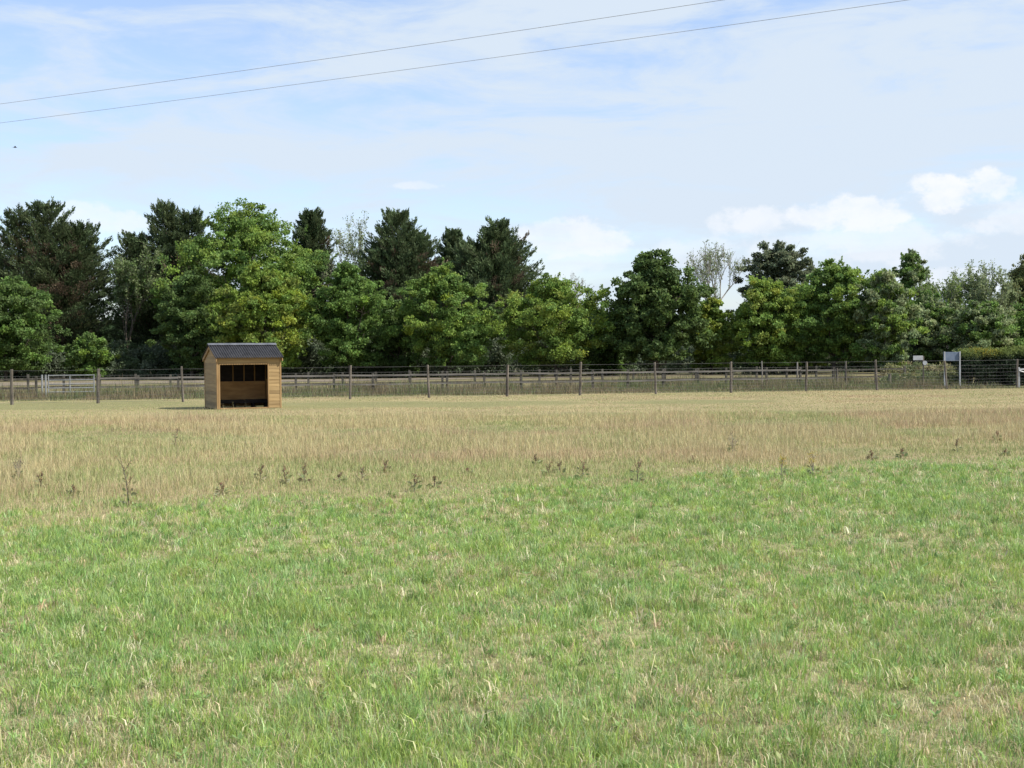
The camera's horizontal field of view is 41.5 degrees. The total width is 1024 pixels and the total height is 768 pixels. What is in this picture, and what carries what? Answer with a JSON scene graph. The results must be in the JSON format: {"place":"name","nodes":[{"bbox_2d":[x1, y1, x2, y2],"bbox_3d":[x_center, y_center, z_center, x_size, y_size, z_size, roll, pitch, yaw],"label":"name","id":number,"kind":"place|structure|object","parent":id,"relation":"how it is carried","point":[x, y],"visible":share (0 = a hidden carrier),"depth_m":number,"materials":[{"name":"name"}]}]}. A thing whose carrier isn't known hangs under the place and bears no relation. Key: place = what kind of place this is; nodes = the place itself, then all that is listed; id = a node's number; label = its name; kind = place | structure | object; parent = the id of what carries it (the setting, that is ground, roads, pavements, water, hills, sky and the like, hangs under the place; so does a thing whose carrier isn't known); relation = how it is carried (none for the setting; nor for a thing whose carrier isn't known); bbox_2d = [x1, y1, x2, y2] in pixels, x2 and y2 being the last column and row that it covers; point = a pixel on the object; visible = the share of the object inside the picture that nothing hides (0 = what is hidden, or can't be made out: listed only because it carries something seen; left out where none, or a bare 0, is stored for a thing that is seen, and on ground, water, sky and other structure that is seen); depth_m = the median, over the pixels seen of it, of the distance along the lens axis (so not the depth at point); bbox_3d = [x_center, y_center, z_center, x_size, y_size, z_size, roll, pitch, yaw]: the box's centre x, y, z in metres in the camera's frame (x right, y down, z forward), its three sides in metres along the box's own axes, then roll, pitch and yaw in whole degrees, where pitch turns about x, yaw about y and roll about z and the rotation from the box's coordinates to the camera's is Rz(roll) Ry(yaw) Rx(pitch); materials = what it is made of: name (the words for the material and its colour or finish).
{"place":"outdoors","nodes":[
{"label":"outdoors","id":0,"kind":"place"},
{"bbox_2d":[2,0,720,103],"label":"power line","id":1,"kind":"object","parent":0,"point":[382,50],"visible":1,"depth_m":23.22,"materials":[{"name":"grey metal"}]},
{"bbox_2d":[0,373,849,385],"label":"track","id":2,"kind":"structure","parent":0,"point":[199,381],"depth_m":76.02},
{"bbox_2d":[3,0,905,122],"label":"power line","id":3,"kind":"object","parent":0,"point":[481,59],"visible":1,"depth_m":24.03,"materials":[{"name":"grey metal"}]},
{"bbox_2d":[0,381,1023,543],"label":"meadow grass","id":4,"kind":"structure","parent":0,"point":[684,435],"depth_m":24.79,"materials":[{"name":"beige plant"}]},
{"bbox_2d":[0,365,1023,767],"bbox_3d":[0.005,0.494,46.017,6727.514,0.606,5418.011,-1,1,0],"label":"ground","id":5,"kind":"structure","parent":0,"point":[200,407],"depth_m":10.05,"materials":[{"name":"green plant"}]},
{"bbox_2d":[0,227,10,311],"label":"conifer","id":6,"kind":"object","parent":5,"relation":"on","point":[2,255],"visible":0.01,"depth_m":94.83,"materials":[{"name":"green plant"}]},
{"bbox_2d":[11,457,24,479],"bbox_3d":[-6.698,1.153,18.323,0.195,0.390,0.232,-1,1,-27],"label":"dock plant","id":7,"kind":"object","parent":5,"relation":"on","point":[16,466],"visible":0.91,"depth_m":18.31,"materials":[{"name":"brown plant"}]},
{"bbox_2d":[0,376,37,393],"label":"rail fence","id":8,"kind":"object","parent":5,"relation":"on","point":[36,383],"visible":0.65,"depth_m":61.91,"materials":[{"name":"brown wood"}]},
{"bbox_2d":[0,272,72,380],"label":"tree","id":9,"kind":"object","parent":5,"relation":"on","point":[21,321],"visible":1,"depth_m":81.12,"materials":[{"name":"green plant"}]},
{"bbox_2d":[34,472,48,489],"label":"dock plant","id":10,"kind":"object","parent":5,"relation":"on","point":[39,480],"visible":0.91,"depth_m":16.91,"materials":[{"name":"brown plant"}]},
{"bbox_2d":[0,196,130,377],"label":"conifer","id":11,"kind":"object","parent":5,"relation":"on","point":[65,275],"visible":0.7,"depth_m":91.74,"materials":[{"name":"green plant"}]},
{"bbox_2d":[41,374,94,393],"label":"field gate","id":12,"kind":"structure","parent":5,"relation":"on","point":[69,375],"depth_m":62.25,"materials":[{"name":"metal"}]},
{"bbox_2d":[66,484,81,495],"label":"dock plant","id":13,"kind":"object","parent":5,"relation":"on","point":[73,488],"visible":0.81,"depth_m":16.18,"materials":[{"name":"brown plant"}]},
{"bbox_2d":[59,331,120,377],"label":"tree","id":14,"kind":"object","parent":5,"relation":"on","point":[90,354],"visible":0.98,"depth_m":83.26,"materials":[{"name":"green plant"}]},
{"bbox_2d":[115,456,136,504],"bbox_3d":[-4.265,1.083,15.008,0.250,0.620,0.221,0,1,29],"label":"dock plant","id":15,"kind":"object","parent":5,"relation":"on","point":[126,488],"visible":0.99,"depth_m":14.97,"materials":[{"name":"brown plant"}]},
{"bbox_2d":[109,239,170,360],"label":"slender tree","id":16,"kind":"object","parent":5,"relation":"on","point":[132,283],"visible":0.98,"depth_m":88.72,"materials":[{"name":"green plant"}]},
{"bbox_2d":[94,198,230,376],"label":"conifer","id":17,"kind":"object","parent":5,"relation":"on","point":[170,226],"visible":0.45,"depth_m":92.65,"materials":[{"name":"green plant"}]},
{"bbox_2d":[145,267,229,379],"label":"tree","id":18,"kind":"object","parent":5,"relation":"on","point":[189,313],"visible":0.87,"depth_m":83.00,"materials":[{"name":"green plant"}]},
{"bbox_2d":[215,482,230,494],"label":"dock plant","id":19,"kind":"object","parent":5,"relation":"on","point":[222,487],"visible":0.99,"depth_m":16.11,"materials":[{"name":"brown plant"}]},
{"bbox_2d":[201,343,283,409],"bbox_3d":[-9.370,-0.296,46.920,2.390,2.255,2.360,-1,1,-24],"label":"field shelter","id":20,"kind":"object","parent":5,"relation":"on","point":[233,371],"visible":0.99,"depth_m":46.63,"materials":[{"name":"brown wood"}]},
{"bbox_2d":[149,198,338,355],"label":"maple tree","id":21,"kind":"object","parent":5,"relation":"on","point":[244,242],"visible":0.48,"depth_m":87.45,"materials":[{"name":"green plant"}]},
{"bbox_2d":[220,399,267,407],"bbox_3d":[-9.591,0.684,47.519,1.980,0.278,0.372,-1,1,-24],"label":"bench","id":22,"kind":"object","parent":5,"relation":"on","point":[252,401],"visible":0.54,"depth_m":47.46,"materials":[{"name":"brown wood"}]},
{"bbox_2d":[252,464,266,482],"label":"dock plant","id":23,"kind":"object","parent":5,"relation":"on","point":[261,472],"visible":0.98,"depth_m":17.75,"materials":[{"name":"brown plant"}]},
{"bbox_2d":[205,260,327,368],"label":"maple tree","id":24,"kind":"object","parent":5,"relation":"on","point":[262,291],"visible":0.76,"depth_m":80.92,"materials":[{"name":"green plant"}]},
{"bbox_2d":[279,466,291,484],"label":"dock plant","id":25,"kind":"object","parent":5,"relation":"on","point":[282,480],"visible":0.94,"depth_m":17.42,"materials":[{"name":"brown plant"}]},
{"bbox_2d":[297,465,311,484],"bbox_3d":[-2.726,1.177,17.707,0.207,0.332,0.208,-1,1,-24],"label":"dock plant","id":26,"kind":"object","parent":5,"relation":"on","point":[302,476],"visible":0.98,"depth_m":17.71,"materials":[{"name":"brown plant"}]},
{"bbox_2d":[286,206,338,371],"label":"conifer","id":27,"kind":"object","parent":5,"relation":"on","point":[316,236],"visible":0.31,"depth_m":96.18,"materials":[{"name":"green plant"}]},
{"bbox_2d":[333,470,347,482],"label":"dock plant","id":28,"kind":"object","parent":5,"relation":"on","point":[338,475],"visible":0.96,"depth_m":17.81,"materials":[{"name":"brown plant"}]},
{"bbox_2d":[317,211,368,285],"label":"slender tree","id":29,"kind":"object","parent":5,"relation":"on","point":[347,250],"visible":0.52,"depth_m":94.93,"materials":[{"name":"green plant"}]},
{"bbox_2d":[304,259,399,378],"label":"tree","id":30,"kind":"object","parent":5,"relation":"on","point":[345,341],"visible":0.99,"depth_m":82.14,"materials":[{"name":"green plant"}]},
{"bbox_2d":[354,466,366,481],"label":"dock plant","id":31,"kind":"object","parent":5,"relation":"on","point":[363,468],"visible":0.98,"depth_m":17.77,"materials":[{"name":"brown plant"}]},
{"bbox_2d":[379,460,390,471],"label":"dock plant","id":32,"kind":"object","parent":5,"relation":"on","point":[384,468],"visible":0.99,"depth_m":19.34,"materials":[{"name":"brown plant"}]},
{"bbox_2d":[366,296,427,377],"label":"tree","id":33,"kind":"object","parent":5,"relation":"on","point":[397,361],"visible":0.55,"depth_m":84.29,"materials":[{"name":"green plant"}]},
{"bbox_2d":[350,207,450,358],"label":"conifer","id":34,"kind":"object","parent":5,"relation":"on","point":[393,261],"visible":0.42,"depth_m":91.72,"materials":[{"name":"green plant"}]},
{"bbox_2d":[407,473,422,491],"bbox_3d":[-1.190,1.198,16.468,0.174,0.276,0.183,-2,1,-43],"label":"dock plant","id":35,"kind":"object","parent":5,"relation":"on","point":[413,486],"visible":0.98,"depth_m":16.46,"materials":[{"name":"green plant"}]},
{"bbox_2d":[426,476,441,487],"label":"dock plant","id":36,"kind":"object","parent":5,"relation":"on","point":[437,483],"visible":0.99,"depth_m":16.83,"materials":[{"name":"brown plant"}]},
{"bbox_2d":[379,257,510,377],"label":"tree","id":37,"kind":"object","parent":5,"relation":"on","point":[447,335],"visible":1,"depth_m":80.93,"materials":[{"name":"green plant"}]},
{"bbox_2d":[431,226,464,372],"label":"conifer","id":38,"kind":"object","parent":5,"relation":"on","point":[450,237],"visible":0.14,"depth_m":95.34,"materials":[{"name":"green plant"}]},
{"bbox_2d":[0,365,905,391],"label":"rail fence","id":39,"kind":"object","parent":5,"relation":"on","point":[538,380],"visible":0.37,"depth_m":70.38,"materials":[{"name":"brown wood"}]},
{"bbox_2d":[96,367,834,391],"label":"rail fence","id":40,"kind":"object","parent":5,"relation":"on","point":[557,373],"visible":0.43,"depth_m":66.14,"materials":[{"name":"brown wood"}]},
{"bbox_2d":[0,331,944,379],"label":"undergrowth","id":41,"kind":"object","parent":5,"relation":"on","point":[124,367],"visible":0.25,"depth_m":86.82,"materials":[{"name":"green plant"}]},
{"bbox_2d":[0,297,964,378],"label":"woodland","id":42,"kind":"object","parent":5,"relation":"on","point":[16,375],"visible":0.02,"depth_m":102.06,"materials":[{"name":"green plant"}]},
{"bbox_2d":[434,215,545,375],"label":"conifer","id":43,"kind":"object","parent":5,"relation":"on","point":[494,257],"visible":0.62,"depth_m":90.70,"materials":[{"name":"green plant"}]},
{"bbox_2d":[1,359,1023,404],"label":"wire fence","id":44,"kind":"object","parent":5,"relation":"on","point":[350,380],"visible":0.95,"depth_m":57.91,"materials":[{"name":"grey metal"}]},
{"bbox_2d":[532,454,541,464],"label":"dock plant","id":45,"kind":"object","parent":5,"relation":"on","point":[535,460],"visible":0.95,"depth_m":20.25,"materials":[{"name":"brown plant"}]},
{"bbox_2d":[541,462,553,474],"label":"dock plant","id":46,"kind":"object","parent":5,"relation":"on","point":[547,468],"visible":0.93,"depth_m":18.49,"materials":[{"name":"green plant"}]},
{"bbox_2d":[489,272,627,376],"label":"maple tree","id":47,"kind":"object","parent":5,"relation":"on","point":[548,306],"visible":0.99,"depth_m":79.83,"materials":[{"name":"green plant"}]},
{"bbox_2d":[553,459,565,473],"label":"dock plant","id":48,"kind":"object","parent":5,"relation":"on","point":[559,464],"visible":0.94,"depth_m":18.47,"materials":[{"name":"brown plant"}]},
{"bbox_2d":[562,273,593,370],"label":"twiggy tree","id":49,"kind":"object","parent":5,"relation":"on","point":[576,285],"visible":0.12,"depth_m":93.51,"materials":[{"name":"green plant"}]},
{"bbox_2d":[576,460,588,477],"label":"dock plant","id":50,"kind":"object","parent":5,"relation":"on","point":[584,468],"visible":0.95,"depth_m":17.94,"materials":[{"name":"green plant"}]},
{"bbox_2d":[579,328,637,374],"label":"tree","id":51,"kind":"object","parent":5,"relation":"on","point":[609,354],"visible":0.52,"depth_m":84.12,"materials":[{"name":"green plant"}]},
{"bbox_2d":[629,457,644,481],"bbox_3d":[1.592,1.107,17.152,0.199,0.356,0.197,-2,1,-44],"label":"dock plant","id":52,"kind":"object","parent":5,"relation":"on","point":[637,470],"visible":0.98,"depth_m":17.14,"materials":[{"name":"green plant"}]},
{"bbox_2d":[599,248,721,374],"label":"dense tree","id":53,"kind":"object","parent":5,"relation":"on","point":[653,328],"visible":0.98,"depth_m":79.72,"materials":[{"name":"green plant"}]},
{"bbox_2d":[685,296,739,374],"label":"maple tree","id":54,"kind":"object","parent":5,"relation":"on","point":[713,314],"visible":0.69,"depth_m":83.36,"materials":[{"name":"green plant"}]},
{"bbox_2d":[683,240,744,300],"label":"bare tree","id":55,"kind":"object","parent":5,"relation":"on","point":[708,259],"visible":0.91,"depth_m":104.58,"materials":[{"name":"grey plant"}]},
{"bbox_2d":[727,431,741,453],"bbox_3d":[3.572,0.964,21.840,0.219,0.411,0.241,-1,1,-25],"label":"thistle","id":56,"kind":"object","parent":5,"relation":"on","point":[732,440],"visible":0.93,"depth_m":21.84,"materials":[{"name":"green plant"}]},
{"bbox_2d":[722,274,810,374],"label":"maple tree","id":57,"kind":"object","parent":5,"relation":"on","point":[770,311],"visible":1,"depth_m":82.01,"materials":[{"name":"green plant"}]},
{"bbox_2d":[733,239,817,315],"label":"pine tree","id":58,"kind":"object","parent":5,"relation":"on","point":[780,261],"visible":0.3,"depth_m":109.59,"materials":[{"name":"green plant"}]},
{"bbox_2d":[774,454,787,475],"bbox_3d":[3.545,1.090,17.791,0.204,0.324,0.199,-1,1,-36],"label":"ragwort","id":59,"kind":"object","parent":5,"relation":"on","point":[781,462],"visible":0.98,"depth_m":17.80,"materials":[{"name":"yellow plant"}]},
{"bbox_2d":[779,282,828,373],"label":"tree","id":60,"kind":"object","parent":5,"relation":"on","point":[802,318],"visible":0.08,"depth_m":86.22,"materials":[{"name":"green plant"}]},
{"bbox_2d":[807,451,819,474],"bbox_3d":[4.025,1.067,18.046,0.187,0.366,0.232,0,1,14],"label":"ragwort","id":61,"kind":"object","parent":5,"relation":"on","point":[811,466],"visible":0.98,"depth_m":18.04,"materials":[{"name":"yellow plant"}]},
{"bbox_2d":[788,256,873,373],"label":"tree","id":62,"kind":"object","parent":5,"relation":"on","point":[826,322],"visible":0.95,"depth_m":81.92,"materials":[{"name":"green plant"}]},
{"bbox_2d":[845,361,846,381],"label":"stake","id":63,"kind":"object","parent":5,"relation":"on","point":[845,371],"visible":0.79,"depth_m":69.97,"materials":[{"name":"wood"}]},
{"bbox_2d":[865,449,878,459],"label":"dock plant","id":64,"kind":"object","parent":5,"relation":"on","point":[872,453],"visible":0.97,"depth_m":20.68,"materials":[{"name":"brown plant"}]},
{"bbox_2d":[845,268,929,372],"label":"tree","id":65,"kind":"object","parent":5,"relation":"on","point":[888,315],"visible":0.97,"depth_m":80.18,"materials":[{"name":"green plant"}]},
{"bbox_2d":[895,447,907,458],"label":"dock plant","id":66,"kind":"object","parent":5,"relation":"on","point":[903,454],"visible":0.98,"depth_m":20.89,"materials":[{"name":"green plant"}]},
{"bbox_2d":[892,248,931,327],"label":"tree","id":67,"kind":"object","parent":5,"relation":"on","point":[911,273],"visible":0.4,"depth_m":99.30,"materials":[{"name":"green plant"}]},
{"bbox_2d":[913,356,926,380],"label":"sign","id":68,"kind":"object","parent":5,"relation":"on","point":[920,358],"visible":0.85,"depth_m":66.94,"materials":[{"name":"white metal"}]},
{"bbox_2d":[879,360,971,385],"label":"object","id":69,"kind":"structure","parent":5,"relation":"on","point":[916,366],"depth_m":74.88,"materials":[{"name":"green plant"}]},
{"bbox_2d":[897,289,973,367],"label":"tree","id":70,"kind":"object","parent":5,"relation":"on","point":[936,312],"visible":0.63,"depth_m":85.87,"materials":[{"name":"green plant"}]},
{"bbox_2d":[915,260,984,348],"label":"birch tree","id":71,"kind":"object","parent":5,"relation":"on","point":[951,289],"visible":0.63,"depth_m":93.97,"materials":[{"name":"green plant"}]},
{"bbox_2d":[943,352,960,385],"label":"sign","id":72,"kind":"object","parent":5,"relation":"on","point":[951,356],"visible":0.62,"depth_m":66.47,"materials":[{"name":"grey metal"}]},
{"bbox_2d":[952,438,963,452],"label":"dock plant","id":73,"kind":"object","parent":5,"relation":"on","point":[956,443],"visible":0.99,"depth_m":22.25,"materials":[{"name":"brown plant"}]},
{"bbox_2d":[934,299,1023,367],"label":"tree","id":74,"kind":"object","parent":5,"relation":"on","point":[989,320],"visible":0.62,"depth_m":84.11,"materials":[{"name":"green plant"}]},
{"bbox_2d":[950,259,1021,309],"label":"birch tree","id":75,"kind":"object","parent":5,"relation":"on","point":[979,294],"visible":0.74,"depth_m":92.28,"materials":[{"name":"green plant"}]},
{"bbox_2d":[951,344,1023,385],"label":"hedge","id":76,"kind":"object","parent":5,"relation":"on","point":[1005,358],"visible":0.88,"depth_m":68.52,"materials":[{"name":"green plant"}]},
{"bbox_2d":[992,430,1002,440],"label":"dock plant","id":77,"kind":"object","parent":5,"relation":"on","point":[994,437],"visible":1,"depth_m":24.49,"materials":[{"name":"brown plant"}]},
{"bbox_2d":[1000,448,1010,455],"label":"dock plant","id":78,"kind":"object","parent":5,"relation":"on","point":[1004,453],"visible":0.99,"depth_m":21.34,"materials":[{"name":"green plant"}]},
{"bbox_2d":[996,253,1023,338],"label":"tree","id":79,"kind":"object","parent":5,"relation":"on","point":[1016,274],"visible":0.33,"depth_m":96.38,"materials":[{"name":"green plant"}]},
{"bbox_2d":[1010,297,1023,347],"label":"tree","id":80,"kind":"object","parent":5,"relation":"on","point":[1021,322],"visible":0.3,"depth_m":85.41,"materials":[{"name":"green plant"}]},
{"bbox_2d":[1018,367,1023,385],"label":"white rail","id":81,"kind":"object","parent":5,"relation":"on","point":[1019,370],"visible":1,"depth_m":64.14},
{"bbox_2d":[0,369,1023,400],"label":"verge grass","id":82,"kind":"structure","parent":0,"point":[570,388],"depth_m":63.68,"materials":[{"name":"green plant"}]},
{"bbox_2d":[0,0,1023,319],"label":"sky","id":83,"kind":"structure","parent":0,"point":[866,135],"materials":[{"name":"blue"}]}
]}

